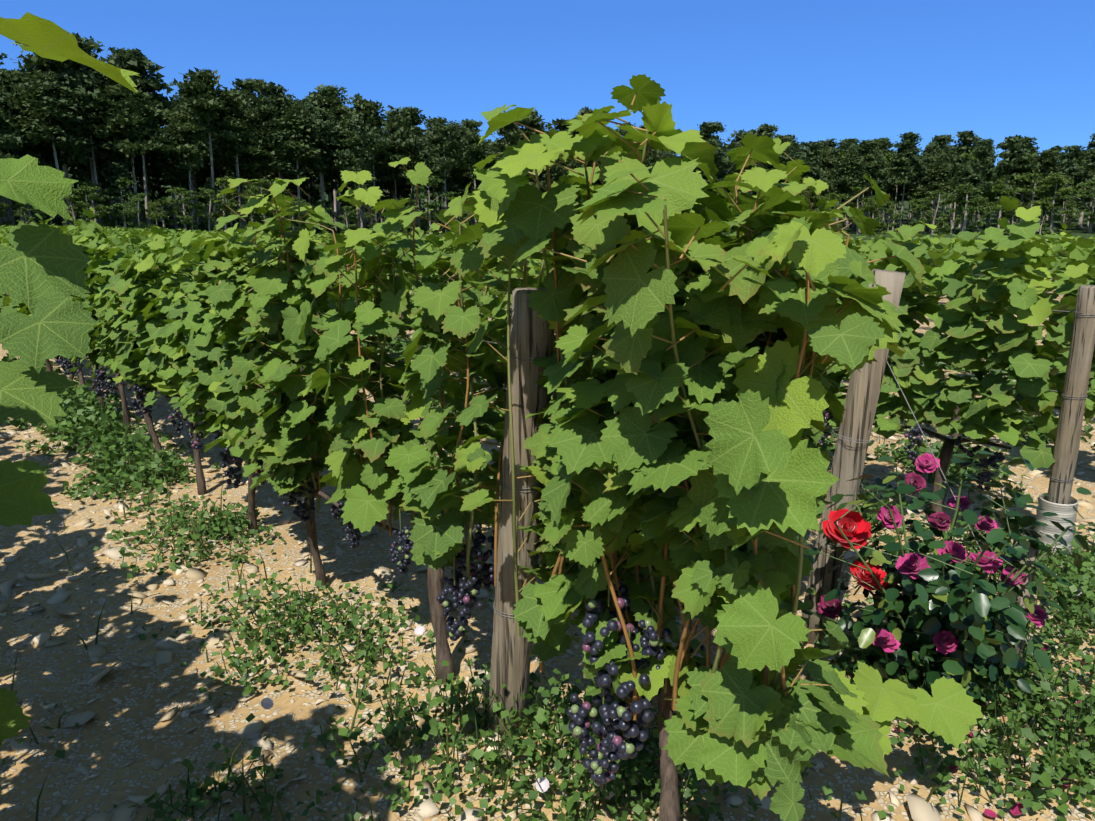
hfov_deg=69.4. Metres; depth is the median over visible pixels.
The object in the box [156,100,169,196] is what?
pine
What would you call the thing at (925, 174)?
tree
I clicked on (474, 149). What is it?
tree
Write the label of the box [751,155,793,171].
pine
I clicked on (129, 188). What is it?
pine
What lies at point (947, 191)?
pine
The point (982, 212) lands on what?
tree
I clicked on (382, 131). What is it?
pine
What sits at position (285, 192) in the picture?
broadleaf
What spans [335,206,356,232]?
bush
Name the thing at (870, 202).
bush
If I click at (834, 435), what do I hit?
wires
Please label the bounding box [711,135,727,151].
pine
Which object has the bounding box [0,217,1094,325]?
vine leaves
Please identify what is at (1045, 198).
understory
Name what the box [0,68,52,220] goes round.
tree
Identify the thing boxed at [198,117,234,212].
pine
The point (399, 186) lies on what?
pine
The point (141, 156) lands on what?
pine
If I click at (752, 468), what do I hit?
vine leaves
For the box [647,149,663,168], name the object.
pine
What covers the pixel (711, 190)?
pine
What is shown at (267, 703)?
bindweed flowers
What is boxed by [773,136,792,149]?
pine
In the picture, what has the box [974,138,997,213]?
pine
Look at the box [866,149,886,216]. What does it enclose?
pine
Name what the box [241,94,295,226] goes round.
tree
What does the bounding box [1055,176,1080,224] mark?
pine
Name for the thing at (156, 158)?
pine
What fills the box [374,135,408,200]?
tree
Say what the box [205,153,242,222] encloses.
pine
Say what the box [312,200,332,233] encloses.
bush
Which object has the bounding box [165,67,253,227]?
tree
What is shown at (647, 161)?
pine
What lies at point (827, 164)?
tree
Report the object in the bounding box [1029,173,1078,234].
broadleaf
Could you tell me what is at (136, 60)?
tree
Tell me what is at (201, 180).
tree
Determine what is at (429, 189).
pine
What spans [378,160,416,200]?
understory
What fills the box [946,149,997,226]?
understory
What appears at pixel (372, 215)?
bush
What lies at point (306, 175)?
pine
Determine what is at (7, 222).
bush
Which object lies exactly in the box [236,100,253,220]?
pine
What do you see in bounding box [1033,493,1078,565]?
guard post
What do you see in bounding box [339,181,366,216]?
understory
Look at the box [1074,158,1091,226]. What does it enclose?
pine
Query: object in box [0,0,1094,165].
sky
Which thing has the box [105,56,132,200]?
pine
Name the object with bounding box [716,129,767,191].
tree
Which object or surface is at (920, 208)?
tree
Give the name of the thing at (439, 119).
pine
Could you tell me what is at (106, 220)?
tree
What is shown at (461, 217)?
bush
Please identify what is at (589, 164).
pine
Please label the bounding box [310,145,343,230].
pine
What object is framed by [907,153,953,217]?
understory
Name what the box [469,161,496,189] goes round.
pine
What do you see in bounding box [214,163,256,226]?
pine
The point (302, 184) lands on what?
understory
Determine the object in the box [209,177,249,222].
understory
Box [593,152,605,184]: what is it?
pine
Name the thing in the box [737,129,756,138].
pine
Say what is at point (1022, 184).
tree
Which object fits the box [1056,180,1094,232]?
tree
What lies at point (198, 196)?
understory
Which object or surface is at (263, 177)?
pine
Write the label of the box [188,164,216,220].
understory
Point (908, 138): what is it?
tree
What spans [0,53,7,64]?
pine
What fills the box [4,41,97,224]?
tree
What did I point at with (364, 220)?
pine
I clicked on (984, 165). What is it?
tree
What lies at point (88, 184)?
broadleaf
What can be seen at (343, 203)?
understory
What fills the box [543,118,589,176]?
tree
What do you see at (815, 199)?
broadleaf
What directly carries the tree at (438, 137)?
on the ground
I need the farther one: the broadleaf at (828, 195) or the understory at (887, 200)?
the understory at (887, 200)
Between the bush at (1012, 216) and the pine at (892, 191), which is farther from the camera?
the pine at (892, 191)
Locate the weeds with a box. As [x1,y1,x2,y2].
[0,336,1094,820]
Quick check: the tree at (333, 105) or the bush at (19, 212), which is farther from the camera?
the tree at (333, 105)
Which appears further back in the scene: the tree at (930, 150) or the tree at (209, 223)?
the tree at (930, 150)
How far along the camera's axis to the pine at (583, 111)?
177.70 m
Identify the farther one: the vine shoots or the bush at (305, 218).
the bush at (305, 218)
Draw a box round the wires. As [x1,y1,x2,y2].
[152,261,1094,742]
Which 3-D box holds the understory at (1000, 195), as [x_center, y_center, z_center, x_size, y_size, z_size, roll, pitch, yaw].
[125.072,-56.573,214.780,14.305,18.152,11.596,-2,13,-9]
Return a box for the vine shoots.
[221,91,918,780]
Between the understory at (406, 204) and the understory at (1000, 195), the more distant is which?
the understory at (1000, 195)
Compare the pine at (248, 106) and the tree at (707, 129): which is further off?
the tree at (707, 129)
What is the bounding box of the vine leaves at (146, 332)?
[4,196,1094,468]
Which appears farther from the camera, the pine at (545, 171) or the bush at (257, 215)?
the pine at (545, 171)
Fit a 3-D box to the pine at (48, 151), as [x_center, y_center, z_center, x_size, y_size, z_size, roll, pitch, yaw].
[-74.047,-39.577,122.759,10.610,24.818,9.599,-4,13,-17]
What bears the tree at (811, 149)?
on the ground
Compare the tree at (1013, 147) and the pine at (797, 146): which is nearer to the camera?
the tree at (1013, 147)
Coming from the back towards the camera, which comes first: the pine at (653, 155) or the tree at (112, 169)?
the pine at (653, 155)
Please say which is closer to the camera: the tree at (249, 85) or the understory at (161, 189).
the understory at (161, 189)
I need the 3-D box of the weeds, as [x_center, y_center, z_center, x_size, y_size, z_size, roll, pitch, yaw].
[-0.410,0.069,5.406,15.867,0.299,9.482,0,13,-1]
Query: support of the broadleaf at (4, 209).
on the ground
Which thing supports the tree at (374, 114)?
on the ground
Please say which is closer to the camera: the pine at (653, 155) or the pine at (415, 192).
the pine at (415, 192)
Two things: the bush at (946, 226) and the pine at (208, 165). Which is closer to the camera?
the pine at (208, 165)
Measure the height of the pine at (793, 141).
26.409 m
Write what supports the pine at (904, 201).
on the ground
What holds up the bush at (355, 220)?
on the ground
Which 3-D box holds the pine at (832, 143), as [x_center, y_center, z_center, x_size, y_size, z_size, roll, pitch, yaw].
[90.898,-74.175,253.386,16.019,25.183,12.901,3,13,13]
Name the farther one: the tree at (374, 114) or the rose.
the tree at (374, 114)
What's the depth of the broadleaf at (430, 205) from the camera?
157.75 m
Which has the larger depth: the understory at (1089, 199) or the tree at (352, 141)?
the understory at (1089, 199)
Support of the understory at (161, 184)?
on the ground
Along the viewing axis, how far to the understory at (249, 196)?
158.91 m
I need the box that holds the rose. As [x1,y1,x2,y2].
[796,438,1094,816]
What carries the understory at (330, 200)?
on the ground
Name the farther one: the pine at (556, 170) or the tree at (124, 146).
the pine at (556, 170)
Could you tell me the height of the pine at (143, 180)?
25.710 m
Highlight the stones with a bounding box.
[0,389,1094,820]
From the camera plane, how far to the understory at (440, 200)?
184.73 m
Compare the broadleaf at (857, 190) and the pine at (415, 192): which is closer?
the pine at (415, 192)
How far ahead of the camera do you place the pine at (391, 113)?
209.09 m
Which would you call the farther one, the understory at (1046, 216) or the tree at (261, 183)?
the understory at (1046, 216)
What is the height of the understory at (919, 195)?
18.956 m
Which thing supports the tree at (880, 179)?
on the ground
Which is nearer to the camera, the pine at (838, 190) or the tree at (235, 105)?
the tree at (235, 105)
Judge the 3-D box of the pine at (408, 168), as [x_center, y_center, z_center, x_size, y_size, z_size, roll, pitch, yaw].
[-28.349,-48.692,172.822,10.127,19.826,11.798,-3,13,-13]
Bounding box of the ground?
[0,158,1094,820]
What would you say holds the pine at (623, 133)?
on the ground
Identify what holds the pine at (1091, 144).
on the ground
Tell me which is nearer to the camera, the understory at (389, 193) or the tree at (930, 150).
the understory at (389, 193)
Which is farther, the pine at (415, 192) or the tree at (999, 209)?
the tree at (999, 209)
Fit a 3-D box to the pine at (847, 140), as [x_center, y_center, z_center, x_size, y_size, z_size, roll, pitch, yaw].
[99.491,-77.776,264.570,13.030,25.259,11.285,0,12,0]
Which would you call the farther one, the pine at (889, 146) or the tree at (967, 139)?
the pine at (889, 146)
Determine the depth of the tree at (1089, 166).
196.57 m
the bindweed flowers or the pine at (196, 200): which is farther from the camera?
the pine at (196, 200)
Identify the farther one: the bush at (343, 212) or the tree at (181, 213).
the bush at (343, 212)
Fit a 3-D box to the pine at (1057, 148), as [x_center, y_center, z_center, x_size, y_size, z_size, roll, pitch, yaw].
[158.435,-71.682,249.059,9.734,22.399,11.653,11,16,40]
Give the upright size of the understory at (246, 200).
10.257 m
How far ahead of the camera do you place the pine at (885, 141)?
237.02 m
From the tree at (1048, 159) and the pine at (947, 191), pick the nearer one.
the tree at (1048, 159)
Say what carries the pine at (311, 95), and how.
on the ground
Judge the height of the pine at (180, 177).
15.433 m
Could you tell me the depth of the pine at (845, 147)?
212.17 m
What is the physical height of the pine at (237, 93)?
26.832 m
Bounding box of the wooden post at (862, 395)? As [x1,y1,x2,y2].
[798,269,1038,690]
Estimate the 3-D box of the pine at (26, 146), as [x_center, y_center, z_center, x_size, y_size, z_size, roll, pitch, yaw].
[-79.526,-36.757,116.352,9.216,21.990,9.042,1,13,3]
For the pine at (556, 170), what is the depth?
177.91 m
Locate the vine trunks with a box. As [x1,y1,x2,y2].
[0,306,1088,820]
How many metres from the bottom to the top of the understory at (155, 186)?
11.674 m
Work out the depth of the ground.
2.40 m
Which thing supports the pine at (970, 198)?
on the ground
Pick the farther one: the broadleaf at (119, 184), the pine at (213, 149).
the pine at (213, 149)
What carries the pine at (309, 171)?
on the ground
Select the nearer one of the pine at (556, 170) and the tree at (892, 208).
the pine at (556, 170)
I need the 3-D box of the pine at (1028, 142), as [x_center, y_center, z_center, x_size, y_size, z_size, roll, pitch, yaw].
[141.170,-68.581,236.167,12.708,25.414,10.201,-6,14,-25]
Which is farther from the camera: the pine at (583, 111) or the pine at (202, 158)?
the pine at (583, 111)
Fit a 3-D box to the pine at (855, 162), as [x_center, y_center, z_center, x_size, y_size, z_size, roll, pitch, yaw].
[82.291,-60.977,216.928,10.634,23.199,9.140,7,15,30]
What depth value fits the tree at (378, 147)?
151.74 m
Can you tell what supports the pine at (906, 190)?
on the ground
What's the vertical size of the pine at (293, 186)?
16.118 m
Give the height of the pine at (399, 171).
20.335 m
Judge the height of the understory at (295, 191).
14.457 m
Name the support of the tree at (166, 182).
on the ground
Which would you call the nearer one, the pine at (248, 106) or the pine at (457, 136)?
the pine at (248, 106)
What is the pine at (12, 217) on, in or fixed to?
on the ground
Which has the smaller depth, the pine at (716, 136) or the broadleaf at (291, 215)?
the broadleaf at (291, 215)
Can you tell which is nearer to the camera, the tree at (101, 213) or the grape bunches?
the grape bunches
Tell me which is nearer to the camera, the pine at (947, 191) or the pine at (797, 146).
the pine at (947, 191)
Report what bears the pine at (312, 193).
on the ground
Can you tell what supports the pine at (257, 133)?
on the ground
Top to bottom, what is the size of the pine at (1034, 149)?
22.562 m
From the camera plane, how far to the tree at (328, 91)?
157.60 m
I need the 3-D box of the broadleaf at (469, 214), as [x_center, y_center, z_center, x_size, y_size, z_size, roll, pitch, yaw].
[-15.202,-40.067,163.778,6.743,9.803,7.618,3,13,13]
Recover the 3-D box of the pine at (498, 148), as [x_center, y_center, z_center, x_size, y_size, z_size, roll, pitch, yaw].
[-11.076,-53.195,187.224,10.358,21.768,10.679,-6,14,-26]
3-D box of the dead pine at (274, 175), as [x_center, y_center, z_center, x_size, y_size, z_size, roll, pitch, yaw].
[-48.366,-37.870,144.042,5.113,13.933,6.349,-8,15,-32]
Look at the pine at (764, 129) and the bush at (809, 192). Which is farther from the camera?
the pine at (764, 129)
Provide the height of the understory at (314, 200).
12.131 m
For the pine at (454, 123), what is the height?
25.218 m
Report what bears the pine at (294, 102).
on the ground
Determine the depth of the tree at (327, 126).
146.79 m
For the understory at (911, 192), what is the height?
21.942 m
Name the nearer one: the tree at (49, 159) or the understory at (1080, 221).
the tree at (49, 159)
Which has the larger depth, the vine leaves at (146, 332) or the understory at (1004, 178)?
the understory at (1004, 178)
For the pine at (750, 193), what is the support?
on the ground
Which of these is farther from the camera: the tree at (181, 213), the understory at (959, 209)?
the understory at (959, 209)
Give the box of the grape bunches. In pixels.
[55,355,1004,786]
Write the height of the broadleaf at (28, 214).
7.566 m
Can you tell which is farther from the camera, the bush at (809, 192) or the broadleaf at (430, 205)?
the bush at (809, 192)
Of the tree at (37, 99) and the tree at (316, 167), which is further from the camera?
the tree at (316, 167)
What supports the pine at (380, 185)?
on the ground
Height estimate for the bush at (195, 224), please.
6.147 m
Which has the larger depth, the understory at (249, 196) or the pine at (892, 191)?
the pine at (892, 191)
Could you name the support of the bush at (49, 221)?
on the ground
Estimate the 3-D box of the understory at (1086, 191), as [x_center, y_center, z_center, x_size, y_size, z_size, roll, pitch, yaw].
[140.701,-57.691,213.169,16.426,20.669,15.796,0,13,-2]
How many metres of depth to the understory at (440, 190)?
182.19 m
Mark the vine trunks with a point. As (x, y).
(668, 794)
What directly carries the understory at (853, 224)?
on the ground
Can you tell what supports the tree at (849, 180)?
on the ground
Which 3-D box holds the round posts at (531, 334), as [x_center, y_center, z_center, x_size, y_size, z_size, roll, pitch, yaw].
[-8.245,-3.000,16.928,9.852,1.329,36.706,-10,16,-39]
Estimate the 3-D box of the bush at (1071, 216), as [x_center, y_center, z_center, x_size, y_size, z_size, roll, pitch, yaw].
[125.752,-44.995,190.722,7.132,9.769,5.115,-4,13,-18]
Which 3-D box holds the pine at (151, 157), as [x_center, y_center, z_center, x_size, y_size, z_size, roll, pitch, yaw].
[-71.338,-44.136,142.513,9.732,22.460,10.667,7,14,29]
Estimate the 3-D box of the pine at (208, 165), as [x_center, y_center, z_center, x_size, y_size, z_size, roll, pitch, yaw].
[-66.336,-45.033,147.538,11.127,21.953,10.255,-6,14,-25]
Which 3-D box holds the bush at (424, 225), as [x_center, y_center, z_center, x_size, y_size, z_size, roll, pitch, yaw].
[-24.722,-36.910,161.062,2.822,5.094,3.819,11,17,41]
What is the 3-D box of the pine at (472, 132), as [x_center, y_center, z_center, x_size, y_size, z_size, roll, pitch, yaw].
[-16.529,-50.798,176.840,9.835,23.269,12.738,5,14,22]
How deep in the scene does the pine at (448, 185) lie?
168.07 m
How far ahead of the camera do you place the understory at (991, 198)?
215.43 m
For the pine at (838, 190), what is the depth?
197.19 m
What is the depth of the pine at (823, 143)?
223.61 m
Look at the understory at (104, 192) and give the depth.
138.75 m
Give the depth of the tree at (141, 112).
120.82 m
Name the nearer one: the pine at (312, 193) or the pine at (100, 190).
the pine at (100, 190)
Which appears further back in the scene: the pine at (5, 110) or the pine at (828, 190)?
the pine at (828, 190)
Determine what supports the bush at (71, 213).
on the ground
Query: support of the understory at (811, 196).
on the ground
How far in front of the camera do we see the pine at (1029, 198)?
198.48 m
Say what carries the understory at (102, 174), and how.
on the ground
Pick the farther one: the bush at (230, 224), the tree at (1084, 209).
the tree at (1084, 209)
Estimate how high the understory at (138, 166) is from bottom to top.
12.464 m
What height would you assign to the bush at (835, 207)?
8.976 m
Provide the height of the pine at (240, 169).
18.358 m
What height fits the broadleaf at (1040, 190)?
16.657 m
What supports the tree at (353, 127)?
on the ground
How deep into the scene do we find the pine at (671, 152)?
210.33 m
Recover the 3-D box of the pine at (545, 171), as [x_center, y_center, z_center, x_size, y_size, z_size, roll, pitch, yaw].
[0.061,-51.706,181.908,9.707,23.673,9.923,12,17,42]
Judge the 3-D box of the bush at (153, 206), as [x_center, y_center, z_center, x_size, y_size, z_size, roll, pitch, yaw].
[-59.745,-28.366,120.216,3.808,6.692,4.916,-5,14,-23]
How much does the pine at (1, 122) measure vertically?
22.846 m
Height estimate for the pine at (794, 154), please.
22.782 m
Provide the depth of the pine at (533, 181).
171.83 m
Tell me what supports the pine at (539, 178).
on the ground
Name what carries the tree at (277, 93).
on the ground
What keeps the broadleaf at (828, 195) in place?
on the ground
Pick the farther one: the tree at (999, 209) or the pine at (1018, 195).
the pine at (1018, 195)
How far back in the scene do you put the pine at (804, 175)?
196.52 m
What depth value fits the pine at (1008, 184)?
211.76 m
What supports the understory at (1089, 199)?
on the ground
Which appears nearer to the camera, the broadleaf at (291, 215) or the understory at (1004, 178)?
the broadleaf at (291, 215)
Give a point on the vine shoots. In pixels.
(687, 637)
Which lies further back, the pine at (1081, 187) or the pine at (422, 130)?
the pine at (1081, 187)
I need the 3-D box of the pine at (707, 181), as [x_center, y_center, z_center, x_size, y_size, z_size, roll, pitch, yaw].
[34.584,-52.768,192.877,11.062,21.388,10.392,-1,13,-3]
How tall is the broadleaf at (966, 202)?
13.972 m
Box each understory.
[82,160,126,211]
[101,153,169,220]
[101,168,131,219]
[106,161,160,222]
[137,164,177,221]
[138,165,179,220]
[183,173,218,221]
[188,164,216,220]
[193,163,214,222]
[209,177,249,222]
[231,182,264,220]
[234,176,268,221]
[267,173,309,218]
[285,181,310,219]
[302,174,329,207]
[302,178,320,207]
[309,174,354,224]
[316,177,353,223]
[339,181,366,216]
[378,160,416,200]
[382,169,425,205]
[387,167,419,215]
[420,186,469,224]
[426,156,468,225]
[807,174,831,207]
[829,151,875,228]
[845,194,868,227]
[866,153,912,226]
[870,194,899,216]
[904,154,948,222]
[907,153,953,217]
[910,169,951,228]
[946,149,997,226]
[951,162,981,226]
[957,168,1014,226]
[984,171,1006,227]
[995,178,1029,224]
[998,154,1060,220]
[1040,174,1069,227]
[1050,156,1094,226]
[1058,159,1090,228]
[1077,171,1094,226]
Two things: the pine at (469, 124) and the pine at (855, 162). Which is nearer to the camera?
the pine at (469, 124)
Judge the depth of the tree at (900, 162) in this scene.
199.97 m
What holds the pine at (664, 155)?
on the ground
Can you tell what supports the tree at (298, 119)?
on the ground
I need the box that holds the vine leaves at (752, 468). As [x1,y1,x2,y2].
[0,12,983,820]
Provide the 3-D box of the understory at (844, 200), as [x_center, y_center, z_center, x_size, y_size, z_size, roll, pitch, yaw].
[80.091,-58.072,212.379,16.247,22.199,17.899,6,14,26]
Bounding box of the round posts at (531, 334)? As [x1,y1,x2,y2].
[3,262,1094,736]
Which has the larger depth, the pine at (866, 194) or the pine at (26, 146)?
the pine at (866, 194)
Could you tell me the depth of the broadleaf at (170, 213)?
124.61 m
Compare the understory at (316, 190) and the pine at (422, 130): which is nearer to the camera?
the understory at (316, 190)
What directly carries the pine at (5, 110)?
on the ground
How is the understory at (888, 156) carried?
on the ground
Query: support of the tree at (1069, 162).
on the ground
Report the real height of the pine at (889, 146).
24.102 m
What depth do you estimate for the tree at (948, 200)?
195.78 m
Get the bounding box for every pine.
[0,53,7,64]
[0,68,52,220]
[0,78,20,224]
[0,83,39,225]
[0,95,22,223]
[0,98,19,129]
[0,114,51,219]
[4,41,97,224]
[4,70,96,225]
[9,199,15,226]
[11,62,84,221]
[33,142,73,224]
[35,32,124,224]
[42,110,99,159]
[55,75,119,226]
[56,106,113,226]
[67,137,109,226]
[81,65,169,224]
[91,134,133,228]
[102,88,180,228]
[103,80,166,222]
[103,152,153,163]
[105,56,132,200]
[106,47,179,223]
[136,120,164,222]
[139,97,163,218]
[145,151,199,227]
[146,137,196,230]
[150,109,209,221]
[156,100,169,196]
[157,104,209,227]
[162,107,214,222]
[163,144,192,224]
[164,102,186,213]
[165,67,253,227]
[167,86,215,221]
[177,107,213,224]
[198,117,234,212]
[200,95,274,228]
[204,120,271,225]
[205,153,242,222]
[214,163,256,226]
[217,89,252,214]
[219,148,257,225]
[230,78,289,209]
[234,125,279,223]
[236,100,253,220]
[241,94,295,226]
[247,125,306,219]
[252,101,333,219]
[253,136,294,181]
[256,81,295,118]
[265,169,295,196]
[271,158,313,227]
[280,98,302,112]
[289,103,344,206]
[289,135,318,218]
[293,131,315,208]
[296,91,325,212]
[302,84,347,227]
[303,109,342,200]
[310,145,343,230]
[311,163,317,209]
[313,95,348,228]
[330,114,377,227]
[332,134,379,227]
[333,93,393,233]
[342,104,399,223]
[362,150,381,226]
[365,156,401,224]
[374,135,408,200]
[374,138,402,222]
[378,125,390,162]
[380,163,406,198]
[382,107,400,131]
[382,115,402,208]
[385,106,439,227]
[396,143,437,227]
[400,150,417,226]
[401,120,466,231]
[401,148,436,226]
[414,127,427,144]
[419,143,457,230]
[419,173,447,222]
[421,116,448,214]
[433,120,470,217]
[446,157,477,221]
[448,126,478,196]
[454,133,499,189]
[461,118,493,224]
[461,128,490,224]
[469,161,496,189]
[478,139,505,183]
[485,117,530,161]
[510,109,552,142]
[526,169,546,186]
[530,175,547,192]
[538,135,561,181]
[540,158,565,192]
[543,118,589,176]
[567,162,601,185]
[572,107,606,167]
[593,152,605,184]
[615,122,635,136]
[640,144,653,169]
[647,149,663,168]
[653,149,675,154]
[655,150,673,158]
[681,157,715,183]
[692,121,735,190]
[702,165,729,221]
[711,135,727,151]
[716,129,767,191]
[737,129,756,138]
[738,165,755,195]
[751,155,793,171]
[752,123,785,152]
[769,145,813,183]
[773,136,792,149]
[778,150,812,187]
[785,134,802,145]
[789,143,803,150]
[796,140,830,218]
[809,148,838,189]
[812,179,837,208]
[813,140,832,209]
[825,138,838,154]
[829,142,856,220]
[830,167,854,226]
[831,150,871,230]
[838,145,856,226]
[839,139,860,148]
[843,162,869,215]
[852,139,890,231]
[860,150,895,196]
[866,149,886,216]
[872,137,893,218]
[879,143,896,214]
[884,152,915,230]
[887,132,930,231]
[887,174,907,228]
[893,185,913,227]
[901,145,921,224]
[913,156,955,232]
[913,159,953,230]
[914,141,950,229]
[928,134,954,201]
[942,157,953,226]
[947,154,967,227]
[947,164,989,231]
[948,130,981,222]
[949,174,973,232]
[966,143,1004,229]
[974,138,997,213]
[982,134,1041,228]
[997,176,1017,212]
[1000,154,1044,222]
[1000,179,1024,223]
[1016,137,1037,217]
[1019,171,1041,202]
[1029,146,1040,154]
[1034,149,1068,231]
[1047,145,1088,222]
[1048,145,1064,161]
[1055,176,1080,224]
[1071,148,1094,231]
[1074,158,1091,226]
[1083,133,1094,197]
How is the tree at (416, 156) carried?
on the ground
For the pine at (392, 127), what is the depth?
200.12 m
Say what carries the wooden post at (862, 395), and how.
on the ground
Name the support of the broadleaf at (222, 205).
on the ground
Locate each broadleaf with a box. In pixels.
[0,202,16,217]
[8,199,48,223]
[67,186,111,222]
[74,181,112,221]
[98,177,150,227]
[147,197,182,229]
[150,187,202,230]
[196,176,256,231]
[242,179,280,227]
[263,187,291,219]
[284,197,304,230]
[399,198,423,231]
[409,176,458,234]
[462,193,482,224]
[808,197,832,211]
[814,192,842,209]
[838,187,873,233]
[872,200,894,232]
[953,184,987,231]
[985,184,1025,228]
[992,172,1055,219]
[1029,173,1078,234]
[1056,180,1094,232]
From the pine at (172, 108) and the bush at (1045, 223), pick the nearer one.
the pine at (172, 108)
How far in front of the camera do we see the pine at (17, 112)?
115.42 m
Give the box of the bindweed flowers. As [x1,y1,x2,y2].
[261,588,1081,792]
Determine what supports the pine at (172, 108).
on the ground
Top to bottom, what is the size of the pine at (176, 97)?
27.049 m
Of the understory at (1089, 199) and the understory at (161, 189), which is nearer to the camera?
the understory at (161, 189)
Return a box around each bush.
[0,196,12,226]
[10,207,34,224]
[33,212,60,225]
[65,195,90,227]
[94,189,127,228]
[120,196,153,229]
[141,201,164,228]
[183,204,202,232]
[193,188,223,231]
[217,201,241,231]
[240,200,262,228]
[300,202,312,227]
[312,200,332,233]
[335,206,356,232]
[335,208,355,232]
[349,196,365,229]
[364,206,382,232]
[419,219,434,233]
[454,214,470,232]
[797,190,814,210]
[831,205,846,232]
[859,195,884,223]
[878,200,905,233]
[902,198,929,226]
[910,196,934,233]
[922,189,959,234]
[939,208,963,234]
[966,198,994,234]
[1004,203,1023,234]
[1037,204,1061,234]
[1054,203,1081,233]
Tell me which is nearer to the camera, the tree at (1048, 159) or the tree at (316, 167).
the tree at (316, 167)

